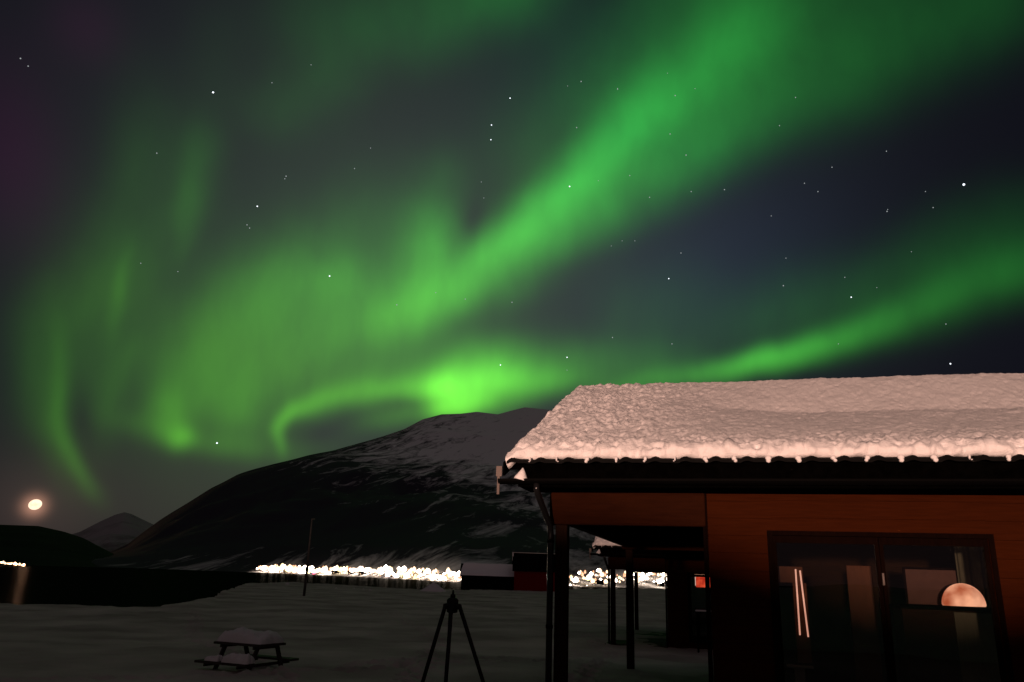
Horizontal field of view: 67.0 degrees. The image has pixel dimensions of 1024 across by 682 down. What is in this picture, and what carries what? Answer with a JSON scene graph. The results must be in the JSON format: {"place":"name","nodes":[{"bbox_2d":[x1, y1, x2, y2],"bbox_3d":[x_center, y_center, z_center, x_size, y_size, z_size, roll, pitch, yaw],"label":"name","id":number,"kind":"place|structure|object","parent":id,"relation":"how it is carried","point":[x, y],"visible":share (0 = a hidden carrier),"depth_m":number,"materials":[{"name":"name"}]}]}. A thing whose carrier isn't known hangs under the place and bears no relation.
{"place":"outdoors","nodes":[
{"label":"outdoors","id":0,"kind":"place"},
{"bbox_2d":[28,499,41,509],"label":"moon","id":1,"kind":"object","parent":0,"point":[34,504],"visible":1,"depth_m":25025.16,"materials":[{"name":"white"}]},
{"bbox_2d":[0,525,113,566],"bbox_3d":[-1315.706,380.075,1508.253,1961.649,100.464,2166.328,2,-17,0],"label":"hill","id":2,"kind":"structure","parent":0,"point":[33,545],"depth_m":1187.32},
{"bbox_2d":[73,512,152,551],"bbox_3d":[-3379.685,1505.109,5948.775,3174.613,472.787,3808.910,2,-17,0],"label":"mountain","id":3,"kind":"structure","parent":0,"point":[113,532],"depth_m":5973.14,"materials":[{"name":"grey stone"}]},
{"bbox_2d":[0,564,651,606],"bbox_3d":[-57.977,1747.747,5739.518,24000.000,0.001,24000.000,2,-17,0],"label":"water","id":4,"kind":"structure","parent":0,"point":[93,586],"depth_m":211.09,"materials":[{"name":"black liquid"}]},
{"bbox_2d":[0,582,713,681],"bbox_3d":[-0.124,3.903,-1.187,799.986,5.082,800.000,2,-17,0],"label":"ground","id":5,"kind":"structure","parent":0,"point":[341,633],"depth_m":23.39,"materials":[{"name":"white snow"}]},
{"bbox_2d":[194,627,298,669],"bbox_3d":[-4.628,5.566,13.616,1.140,0.974,1.413,-5,-18,23],"label":"picnic table","id":6,"kind":"object","parent":5,"relation":"on","point":[246,638],"visible":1,"depth_m":13.44,"materials":[{"name":"brown wood"}]},
{"bbox_2d":[303,519,313,595],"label":"bare pole","id":7,"kind":"object","parent":5,"relation":"on","point":[306,575],"visible":0.9,"depth_m":62.63,"materials":[{"name":"paint"}]},
{"bbox_2d":[420,582,445,591],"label":"snow heap","id":8,"kind":"object","parent":5,"relation":"on","point":[433,587],"visible":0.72,"depth_m":88.71,"materials":[{"name":"white snow"}]},
{"bbox_2d":[421,590,484,681],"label":"tripod","id":9,"kind":"object","parent":5,"relation":"on","point":[451,605],"visible":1,"depth_m":5.61,"materials":[{"name":"black metal"}]},
{"bbox_2d":[459,563,513,590],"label":"boathouse","id":10,"kind":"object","parent":5,"relation":"on","point":[478,576],"visible":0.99,"depth_m":115.62,"materials":[{"name":"black wood"}]},
{"bbox_2d":[512,552,554,591],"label":"boathouse","id":11,"kind":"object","parent":5,"relation":"on","point":[530,571],"visible":0.62,"depth_m":114.00,"materials":[{"name":"red"}]},
{"bbox_2d":[535,574,546,590],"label":"door","id":12,"kind":"structure","parent":11,"relation":"in","point":[540,580],"depth_m":113.59,"materials":[{"name":"red wood"}]},
{"bbox_2d":[589,536,712,649],"bbox_3d":[8.343,8.387,27.874,9.805,5.394,8.980,-3,-17,14],"label":"cabin","id":13,"kind":"object","parent":5,"relation":"on","point":[685,597],"visible":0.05,"depth_m":24.89,"materials":[{"name":"black paint"}]},
{"bbox_2d":[687,572,712,643],"bbox_3d":[6.711,8.383,24.257,2.315,2.095,0.142,-3,-17,14],"label":"window","id":14,"kind":"structure","parent":13,"relation":"in","point":[692,638],"depth_m":24.49,"materials":[{"name":"brown wood"}]},
{"bbox_2d":[695,574,709,586],"bbox_3d":[6.218,7.729,25.023,0.605,0.458,0.050,-3,-17,14],"label":"window blind","id":15,"kind":"object","parent":13,"relation":"attached to","point":[699,581],"depth_m":25.03,"materials":[{"name":"red"}]},
{"bbox_2d":[496,373,1023,681],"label":"cabin","id":16,"kind":"object","parent":5,"relation":"on","point":[750,486],"visible":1,"depth_m":9.00,"materials":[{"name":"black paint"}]},
{"bbox_2d":[778,566,813,681],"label":"tube lamp","id":17,"kind":"object","parent":16,"relation":"on","point":[793,576],"visible":0.95,"depth_m":8.91,"materials":[{"name":"glowing white light tubes"},{"name":"black metal"}]},
{"bbox_2d":[846,565,882,681],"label":"door leaf","id":18,"kind":"object","parent":16,"relation":"on","point":[865,635],"visible":1,"depth_m":10.13,"materials":[{"name":"brown wood"}]},
{"bbox_2d":[767,530,1014,681],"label":"window","id":19,"kind":"structure","parent":16,"relation":"in","point":[815,537],"depth_m":8.46,"materials":[{"name":"brown wood"}]},
{"bbox_2d":[902,567,957,605],"bbox_3d":[5.733,3.989,10.211,0.878,1.912,0.090,-3,-17,14],"label":"notice board","id":20,"kind":"object","parent":16,"relation":"on","point":[926,586],"visible":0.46,"depth_m":10.42,"materials":[{"name":"brown wood"}]},
{"bbox_2d":[889,604,1000,681],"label":"counter","id":21,"kind":"object","parent":16,"relation":"on","point":[934,643],"visible":0.69,"depth_m":9.43,"materials":[{"name":"black paint"}]},
{"bbox_2d":[942,583,986,607],"bbox_3d":[5.645,3.183,9.691,0.498,0.285,0.309,-3,-17,14],"label":"dome lamp","id":22,"kind":"object","parent":21,"relation":"on","point":[962,595],"visible":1,"depth_m":9.59,"materials":[{"name":"orange glass"}]},
{"bbox_2d":[954,612,1000,681],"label":"cupboard door","id":23,"kind":"structure","parent":21,"relation":"in","point":[978,657],"depth_m":9.32,"materials":[{"name":"grey wood"}]},
{"bbox_2d":[954,546,990,607],"bbox_3d":[6.086,3.730,9.987,0.460,2.218,0.094,-3,-17,14],"label":"curtain","id":24,"kind":"object","parent":16,"relation":"hanging from","point":[970,566],"depth_m":10.22,"materials":[{"name":"grey fabric"}]},
{"bbox_2d":[92,407,666,588],"bbox_3d":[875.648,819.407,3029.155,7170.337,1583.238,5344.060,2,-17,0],"label":"mountain","id":25,"kind":"structure","parent":0,"point":[421,494],"depth_m":1229.70,"materials":[{"name":"black stone"}]},
{"bbox_2d":[593,580,603,584],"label":"shore house","id":26,"kind":"structure","parent":25,"relation":"on","point":[600,582],"depth_m":483.70,"materials":[{"name":"grey"}]},
{"bbox_2d":[656,581,664,586],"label":"shore house","id":27,"kind":"structure","parent":25,"relation":"on","point":[662,584],"depth_m":517.94,"materials":[{"name":"grey"}]},
{"bbox_2d":[0,0,1023,533],"label":"sky","id":28,"kind":"structure","parent":0,"point":[122,378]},
{"bbox_2d":[695,610,705,652],"bbox_3d":[5.973,8.834,23.493,0.750,1.242,0.500,-3,-17,14],"label":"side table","id":29,"kind":"object","parent":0,"point":[697,621],"visible":0.39,"depth_m":23.46,"materials":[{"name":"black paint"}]}
]}

